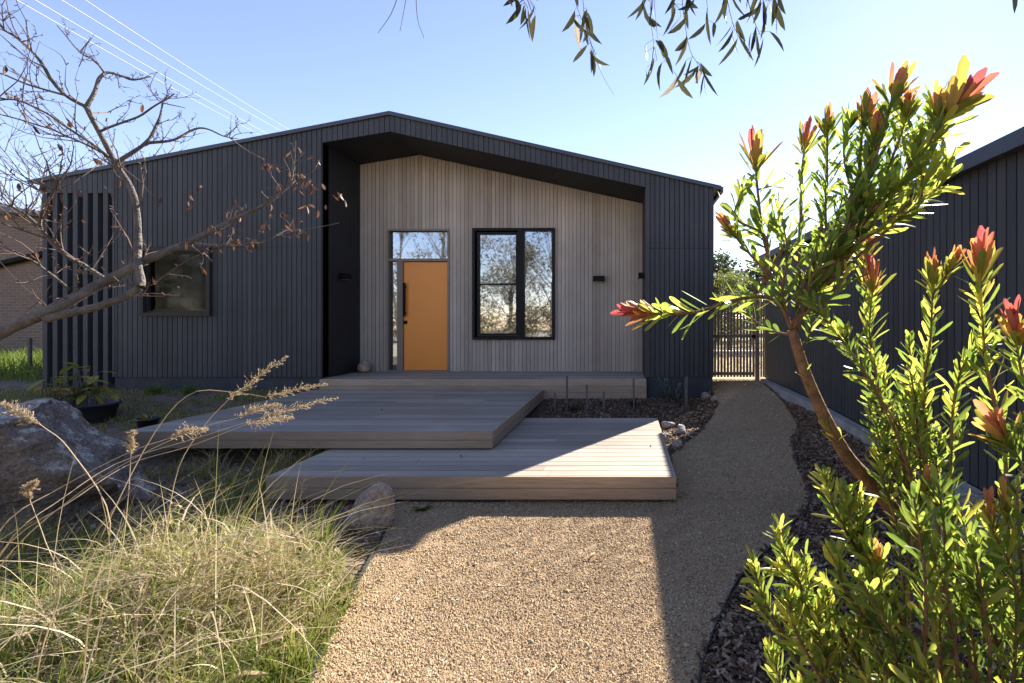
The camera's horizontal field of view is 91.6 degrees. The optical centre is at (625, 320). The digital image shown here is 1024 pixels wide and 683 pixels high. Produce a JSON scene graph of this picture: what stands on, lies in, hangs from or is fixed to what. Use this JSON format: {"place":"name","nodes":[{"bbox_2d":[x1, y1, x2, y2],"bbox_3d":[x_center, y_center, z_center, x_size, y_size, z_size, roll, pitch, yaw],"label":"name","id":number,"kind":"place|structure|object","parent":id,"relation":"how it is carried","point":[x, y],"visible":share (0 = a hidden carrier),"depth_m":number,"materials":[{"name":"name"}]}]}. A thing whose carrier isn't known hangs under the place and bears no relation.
{"place":"outdoors","nodes":[
{"label":"outdoors","id":0,"kind":"place"},
{"bbox_2d":[17,0,258,134],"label":"power line","id":1,"kind":"object","parent":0,"point":[121,59],"visible":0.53,"depth_m":15.29,"materials":[{"name":"grey metal"}]},
{"bbox_2d":[35,0,263,131],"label":"power line","id":2,"kind":"object","parent":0,"point":[134,58],"visible":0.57,"depth_m":15.23,"materials":[{"name":"grey metal"}]},
{"bbox_2d":[62,0,280,130],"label":"power line","id":3,"kind":"object","parent":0,"point":[157,58],"visible":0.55,"depth_m":15.46,"materials":[{"name":"grey metal"}]},
{"bbox_2d":[85,0,288,129],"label":"power line","id":4,"kind":"object","parent":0,"point":[173,57],"visible":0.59,"depth_m":15.35,"materials":[{"name":"grey metal"}]},
{"bbox_2d":[0,432,471,682],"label":"long grass","id":5,"kind":"structure","parent":0,"point":[188,559],"depth_m":2.13,"materials":[{"name":"plant"}]},
{"bbox_2d":[0,324,762,682],"bbox_3d":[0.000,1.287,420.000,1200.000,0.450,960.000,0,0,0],"label":"ground","id":6,"kind":"structure","parent":0,"point":[162,458],"depth_m":4.21,"materials":[{"name":"soil"}]},
{"bbox_2d":[0,206,41,356],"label":"brick house","id":7,"kind":"structure","parent":6,"relation":"on","point":[16,300],"depth_m":14.00,"materials":[{"name":"brown brick"}]},
{"bbox_2d":[27,338,31,372],"bbox_3d":[-11.674,0.717,9.500,0.044,0.767,0.044,0,0,0],"label":"garden stake","id":8,"kind":"object","parent":6,"relation":"on","point":[29,348],"visible":0.64,"depth_m":9.48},
{"bbox_2d":[0,141,69,208],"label":"winter tree","id":9,"kind":"object","parent":6,"relation":"on","point":[21,200],"visible":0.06,"depth_m":24.90,"materials":[{"name":"brown plant"}]},
{"bbox_2d":[18,478,60,682],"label":"grass stalk","id":10,"kind":"object","parent":6,"relation":"on","point":[28,487],"depth_m":1.46,"materials":[{"name":"beige plant"}]},
{"bbox_2d":[0,399,110,682],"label":"grass stalk","id":11,"kind":"object","parent":6,"relation":"on","point":[4,404],"depth_m":1.55,"materials":[{"name":"beige plant"}]},
{"bbox_2d":[15,349,122,422],"bbox_3d":[-7.099,0.820,6.188,1.147,0.921,0.701,0,0,0],"label":"potted plant","id":12,"kind":"object","parent":6,"relation":"on","point":[96,409],"visible":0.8,"depth_m":6.17,"materials":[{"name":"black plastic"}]},
{"bbox_2d":[0,398,160,532],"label":"boulder","id":13,"kind":"object","parent":6,"relation":"on","point":[30,452],"visible":0.66,"depth_m":3.63,"materials":[{"name":"grey stone"}]},
{"bbox_2d":[0,106,187,193],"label":"winter tree","id":14,"kind":"object","parent":6,"relation":"on","point":[41,172],"visible":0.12,"depth_m":20.61,"materials":[{"name":"brown plant"}]},
{"bbox_2d":[0,421,208,530],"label":"grass stalk","id":15,"kind":"object","parent":6,"relation":"on","point":[185,431],"depth_m":1.71,"materials":[{"name":"beige plant"}]},
{"bbox_2d":[92,429,138,682],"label":"grass stalk","id":16,"kind":"object","parent":6,"relation":"on","point":[132,439],"depth_m":1.73,"materials":[{"name":"beige plant"}]},
{"bbox_2d":[0,402,282,566],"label":"grass stalk","id":17,"kind":"object","parent":6,"relation":"on","point":[263,407],"depth_m":1.89,"materials":[{"name":"beige plant"}]},
{"bbox_2d":[0,413,294,555],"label":"grass stalk","id":18,"kind":"object","parent":6,"relation":"on","point":[275,419],"depth_m":1.88,"materials":[{"name":"beige plant"}]},
{"bbox_2d":[135,411,160,427],"bbox_3d":[-5.663,1.200,5.750,0.228,0.250,0.220,0,0,0],"label":"flower pot","id":19,"kind":"object","parent":6,"relation":"on","point":[145,421],"visible":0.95,"depth_m":5.70,"materials":[{"name":"black plastic"}]},
{"bbox_2d":[0,345,297,482],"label":"lawn","id":20,"kind":"structure","parent":6,"relation":"on","point":[9,364],"depth_m":7.41,"materials":[{"name":"green plant"}]},
{"bbox_2d":[140,381,169,395],"bbox_3d":[-7.400,1.031,7.604,0.650,0.257,0.488,0,0,17],"label":"grass clump","id":21,"kind":"object","parent":6,"relation":"on","point":[154,390],"visible":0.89,"depth_m":7.59,"materials":[{"name":"green plant"}]},
{"bbox_2d":[0,397,337,553],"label":"grass stalk","id":22,"kind":"object","parent":6,"relation":"on","point":[284,410],"depth_m":1.98,"materials":[{"name":"beige plant"}]},
{"bbox_2d":[0,0,346,339],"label":"bare tree","id":23,"kind":"object","parent":6,"relation":"on","point":[56,310],"visible":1,"depth_m":2.62,"materials":[{"name":"grey plant"}]},
{"bbox_2d":[168,382,206,396],"bbox_3d":[-6.798,1.047,7.598,0.594,0.244,0.448,0,0,-23],"label":"grass clump","id":24,"kind":"object","parent":6,"relation":"on","point":[186,392],"visible":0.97,"depth_m":7.57,"materials":[{"name":"green plant"}]},
{"bbox_2d":[72,383,326,678],"bbox_3d":[-1.722,0.821,2.009,0.842,1.116,0.148,0,0,-29],"label":"grass stalk","id":25,"kind":"object","parent":6,"relation":"on","point":[289,390],"depth_m":1.90,"materials":[{"name":"beige plant"}]},
{"bbox_2d":[136,355,288,634],"bbox_3d":[-1.693,0.757,1.969,0.584,1.232,0.085,0,0,-12],"label":"grass stalk","id":26,"kind":"object","parent":6,"relation":"on","point":[250,384],"depth_m":2.00,"materials":[{"name":"beige plant"}]},
{"bbox_2d":[122,390,542,452],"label":"timber deck","id":27,"kind":"structure","parent":6,"relation":"on","point":[444,419],"depth_m":5.26,"materials":[{"name":"grey wood"}]},
{"bbox_2d":[298,534,401,579],"bbox_3d":[-1.649,1.326,2.770,0.710,0.204,0.631,0,0,-13],"label":"grass tuft","id":28,"kind":"object","parent":6,"relation":"on","point":[334,572],"visible":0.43,"depth_m":2.73,"materials":[{"name":"plant"}]},
{"bbox_2d":[309,500,395,682],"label":"garden edging","id":29,"kind":"object","parent":6,"relation":"on","point":[357,581],"visible":0.34,"depth_m":2.58,"materials":[{"name":"brown metal"}]},
{"bbox_2d":[342,482,394,534],"bbox_3d":[-1.833,1.386,3.472,0.340,0.472,0.272,0,0,26],"label":"standing stone","id":30,"kind":"object","parent":6,"relation":"on","point":[379,517],"visible":0.8,"depth_m":3.39,"materials":[{"name":"grey stone"}]},
{"bbox_2d":[27,111,722,397],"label":"house","id":31,"kind":"structure","parent":6,"relation":"on","point":[448,247],"depth_m":7.92,"materials":[{"name":"metal"}]},
{"bbox_2d":[139,247,212,315],"bbox_3d":[-7.278,-0.633,7.905,1.128,1.104,0.180,0,0,0],"label":"window","id":32,"kind":"structure","parent":31,"relation":"in","point":[146,304],"depth_m":7.84,"materials":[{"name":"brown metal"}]},
{"bbox_2d":[339,273,350,279],"bbox_3d":[-4.881,-0.771,8.425,0.100,0.103,0.210,0,0,0],"label":"wall lamp","id":33,"kind":"object","parent":31,"relation":"attached to","point":[345,276],"visible":1,"depth_m":8.35,"materials":[{"name":"black metal"}]},
{"bbox_2d":[386,229,449,370],"bbox_3d":[-3.854,-0.386,9.040,1.162,2.642,0.180,0,0,0],"label":"door","id":34,"kind":"structure","parent":31,"relation":"in","point":[423,285],"depth_m":9.03,"materials":[{"name":"orange paint"}]},
{"bbox_2d":[472,228,554,339],"bbox_3d":[-2.078,-0.688,9.103,1.522,2.262,0.306,0,0,0],"label":"window","id":35,"kind":"structure","parent":31,"relation":"in","point":[517,236],"depth_m":8.97,"materials":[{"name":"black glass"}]},
{"bbox_2d":[593,276,604,281],"bbox_3d":[-0.501,-0.778,8.949,0.210,0.103,0.100,0,0,0],"label":"wall lamp","id":36,"kind":"object","parent":31,"relation":"attached to","point":[598,278],"visible":1,"depth_m":8.90,"materials":[{"name":"black metal"}]},
{"bbox_2d":[638,273,643,278],"bbox_3d":[0.262,-0.777,8.395,0.100,0.103,0.210,0,0,0],"label":"wall lamp","id":37,"kind":"object","parent":31,"relation":"attached to","point":[640,275],"visible":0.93,"depth_m":8.29,"materials":[{"name":"black metal"}]},
{"bbox_2d":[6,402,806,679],"bbox_3d":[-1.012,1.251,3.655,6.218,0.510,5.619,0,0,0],"label":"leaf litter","id":38,"kind":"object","parent":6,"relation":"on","point":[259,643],"visible":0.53,"depth_m":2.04,"materials":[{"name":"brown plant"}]},
{"bbox_2d":[266,418,675,499],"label":"timber deck","id":39,"kind":"structure","parent":6,"relation":"on","point":[593,459],"depth_m":4.21,"materials":[{"name":"beige wood"}]},
{"bbox_2d":[319,371,645,398],"bbox_3d":[-2.301,1.100,8.398,5.259,0.333,1.196,0,0,0],"label":"porch landing","id":40,"kind":"object","parent":6,"relation":"on","point":[614,384],"visible":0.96,"depth_m":7.80,"materials":[{"name":"grey wood"}]},
{"bbox_2d":[357,360,371,372],"bbox_3d":[-4.745,0.827,8.800,0.236,0.213,0.236,0,0,0],"label":"pot","id":41,"kind":"object","parent":40,"relation":"on","point":[364,366],"visible":1,"depth_m":8.73,"materials":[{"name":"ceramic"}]},
{"bbox_2d":[525,397,716,445],"bbox_3d":[-0.082,1.279,6.630,3.037,0.249,2.460,0,0,0],"label":"garden bed","id":42,"kind":"object","parent":6,"relation":"on","point":[537,410],"visible":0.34,"depth_m":7.17,"materials":[{"name":"brown soil"}]},
{"bbox_2d":[554,393,555,413],"bbox_3d":[-1.020,1.232,6.964,0.030,0.408,0.030,0,0,0],"label":"garden stake","id":43,"kind":"object","parent":42,"relation":"on","point":[554,403],"visible":0.64,"depth_m":6.95,"materials":[{"name":"grey wood"}]},
{"bbox_2d":[566,376,567,409],"bbox_3d":[-0.879,1.113,7.229,0.028,0.598,0.030,0,0,0],"label":"garden stake","id":44,"kind":"object","parent":42,"relation":"on","point":[566,392],"visible":0.64,"depth_m":7.21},
{"bbox_2d":[568,403,578,411],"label":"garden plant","id":45,"kind":"object","parent":42,"relation":"on","point":[573,408],"visible":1,"depth_m":7.08,"materials":[{"name":"green plant"}]},
{"bbox_2d":[586,385,587,413],"bbox_3d":[-0.562,1.174,6.960,0.031,0.522,0.037,0,0,0],"label":"garden stake","id":46,"kind":"object","parent":42,"relation":"on","point":[586,399],"visible":0.64,"depth_m":6.95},
{"bbox_2d":[603,392,604,412],"bbox_3d":[-0.318,1.224,6.969,0.032,0.422,0.037,0,0,0],"label":"garden stake","id":47,"kind":"object","parent":42,"relation":"on","point":[603,402],"visible":0.64,"depth_m":6.96,"materials":[{"name":"grey wood"}]},
{"bbox_2d":[633,379,634,408],"bbox_3d":[0.116,1.135,7.231,0.036,0.553,0.028,0,0,0],"label":"garden stake","id":48,"kind":"object","parent":42,"relation":"on","point":[633,394],"visible":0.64,"depth_m":7.22,"materials":[{"name":"grey wood"}]},
{"bbox_2d":[662,433,669,439],"bbox_3d":[0.446,1.355,5.641,0.130,0.109,0.105,0,0,-38],"label":"garden stone","id":49,"kind":"object","parent":42,"relation":"on","point":[666,436],"visible":0.47,"depth_m":5.61,"materials":[{"name":"white stone"}]},
{"bbox_2d":[658,377,674,400],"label":"garden plant","id":50,"kind":"object","parent":42,"relation":"on","point":[666,392],"visible":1,"depth_m":7.61,"materials":[{"name":"green plant"}]},
{"bbox_2d":[661,421,674,428],"bbox_3d":[0.538,1.337,6.212,0.154,0.110,0.150,0,0,-30],"label":"garden stone","id":51,"kind":"object","parent":42,"relation":"on","point":[665,424],"visible":0.84,"depth_m":6.16,"materials":[{"name":"white stone"}]},
{"bbox_2d":[673,381,683,402],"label":"garden plant","id":52,"kind":"object","parent":42,"relation":"on","point":[678,391],"visible":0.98,"depth_m":7.50,"materials":[{"name":"green plant"}]},
{"bbox_2d":[675,424,686,434],"bbox_3d":[0.664,1.334,5.903,0.149,0.150,0.132,0,0,0],"label":"garden stone","id":53,"kind":"object","parent":42,"relation":"on","point":[680,428],"visible":0.82,"depth_m":5.87,"materials":[{"name":"white stone"}]},
{"bbox_2d":[684,377,687,408],"bbox_3d":[0.902,1.121,7.288,0.047,0.572,0.051,0,0,0],"label":"garden stake","id":54,"kind":"object","parent":42,"relation":"on","point":[686,392],"visible":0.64,"depth_m":7.27,"materials":[{"name":"grey wood"}]},
{"bbox_2d":[701,392,710,399],"bbox_3d":[1.283,1.212,7.756,0.172,0.154,0.162,0,0,0],"label":"garden stone","id":55,"kind":"object","parent":42,"relation":"on","point":[705,395],"visible":0.91,"depth_m":7.71,"materials":[{"name":"grey stone"}]},
{"bbox_2d":[710,395,718,401],"bbox_3d":[1.385,1.224,7.595,0.136,0.115,0.110,0,0,17],"label":"garden stone","id":56,"kind":"object","parent":42,"relation":"on","point":[714,398],"visible":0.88,"depth_m":7.56,"materials":[{"name":"grey stone"}]},
{"bbox_2d":[669,440,682,450],"bbox_3d":[0.546,1.359,5.285,0.142,0.138,0.142,0,0,-33],"label":"garden stone","id":57,"kind":"object","parent":6,"relation":"on","point":[675,445],"visible":0.97,"depth_m":5.24,"materials":[{"name":"grey stone"}]},
{"bbox_2d":[378,0,1017,97],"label":"gum tree","id":58,"kind":"object","parent":6,"relation":"on","point":[586,19],"visible":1,"depth_m":2.40,"materials":[{"name":"green plant"}]},
{"bbox_2d":[716,350,762,356],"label":"garden wall","id":59,"kind":"structure","parent":6,"relation":"on","point":[735,353],"depth_m":14.20,"materials":[{"name":"white paint"}]},
{"bbox_2d":[697,440,811,682],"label":"garden edging","id":60,"kind":"object","parent":6,"relation":"on","point":[728,597],"visible":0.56,"depth_m":2.69,"materials":[{"name":"metal"}]},
{"bbox_2d":[759,126,1023,513],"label":"shed","id":61,"kind":"structure","parent":6,"relation":"on","point":[988,178],"depth_m":3.76,"materials":[{"name":"metal"}]},
{"bbox_2d":[714,297,766,379],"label":"garden gate","id":62,"kind":"structure","parent":61,"relation":"attached to","point":[756,337],"depth_m":8.55,"materials":[{"name":"black metal"}]},
{"bbox_2d":[761,379,1023,526],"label":"kerb","id":63,"kind":"structure","parent":6,"relation":"on","point":[853,428],"depth_m":5.36,"materials":[{"name":"concrete"}]},
{"bbox_2d":[0,0,1023,318],"label":"sky","id":64,"kind":"structure","parent":0,"point":[297,63],"materials":[{"name":"blue"}]},
{"bbox_2d":[0,383,1023,682],"bbox_3d":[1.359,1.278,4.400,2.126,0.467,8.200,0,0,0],"label":"mulch ground","id":65,"kind":"structure","parent":0,"point":[761,670],"depth_m":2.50,"materials":[{"name":"brown wood"}]},
{"bbox_2d":[288,493,348,557],"bbox_3d":[-1.862,1.248,2.916,0.378,0.372,0.460,0,0,-31],"label":"grass tuft","id":66,"kind":"object","parent":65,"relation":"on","point":[325,529],"visible":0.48,"depth_m":2.92,"materials":[{"name":"plant"}]},
{"bbox_2d":[610,55,998,681],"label":"flowering shrub","id":67,"kind":"object","parent":65,"relation":"on","point":[829,262],"visible":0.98,"depth_m":1.46,"materials":[{"name":"green plant"}]},
{"bbox_2d":[740,463,1023,682],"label":"flowering shrub","id":68,"kind":"object","parent":65,"relation":"on","point":[962,574],"visible":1,"depth_m":0.92,"materials":[{"name":"green plant"}]},
{"bbox_2d":[797,225,1023,640],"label":"flowering shrub","id":69,"kind":"object","parent":65,"relation":"on","point":[915,437],"visible":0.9,"depth_m":1.34,"materials":[{"name":"green plant"}]},
{"bbox_2d":[910,487,1023,592],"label":"boulder","id":70,"kind":"object","parent":65,"relation":"on","point":[974,495],"visible":0.03,"depth_m":2.67,"materials":[{"name":"grey stone"}]},
{"bbox_2d":[312,379,809,682],"bbox_3d":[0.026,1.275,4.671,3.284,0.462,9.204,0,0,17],"label":"gravel path","id":71,"kind":"structure","parent":0,"point":[591,524],"depth_m":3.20,"materials":[{"name":"beige gravel"}]},
{"bbox_2d":[411,503,432,511],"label":"weed","id":72,"kind":"object","parent":71,"relation":"on","point":[425,507],"visible":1,"depth_m":3.82,"materials":[{"name":"green plant"}]},
{"bbox_2d":[713,330,765,378],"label":"field","id":73,"kind":"structure","parent":0,"point":[735,377],"depth_m":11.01,"materials":[{"name":"plant"}]},
{"bbox_2d":[714,248,758,340],"bbox_3d":[4.934,-1.337,25.011,4.340,4.789,3.542,0,0,-23],"label":"gum tree","id":74,"kind":"object","parent":73,"relation":"on","point":[724,260],"visible":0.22,"depth_m":24.52,"materials":[{"name":"green plant"}]},
{"bbox_2d":[714,268,762,349],"bbox_3d":[3.838,-0.442,17.494,2.995,2.998,2.379,0,0,-26],"label":"round bush","id":75,"kind":"object","parent":73,"relation":"on","point":[733,283],"visible":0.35,"depth_m":17.43,"materials":[{"name":"green plant"}]},
{"bbox_2d":[716,319,762,343],"bbox_3d":[5.250,0.525,20.080,7.500,1.350,0.160,0,0,0],"label":"paddock fence","id":76,"kind":"object","parent":73,"relation":"on","point":[742,327],"depth_m":20.00,"materials":[{"name":"grey wood"}]},
{"bbox_2d":[738,260,764,318],"bbox_3d":[7.383,-1.291,26.877,3.861,4.699,3.810,0,0,-31],"label":"gum tree","id":77,"kind":"object","parent":73,"relation":"on","point":[756,275],"visible":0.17,"depth_m":26.48,"materials":[{"name":"green plant"}]}
]}

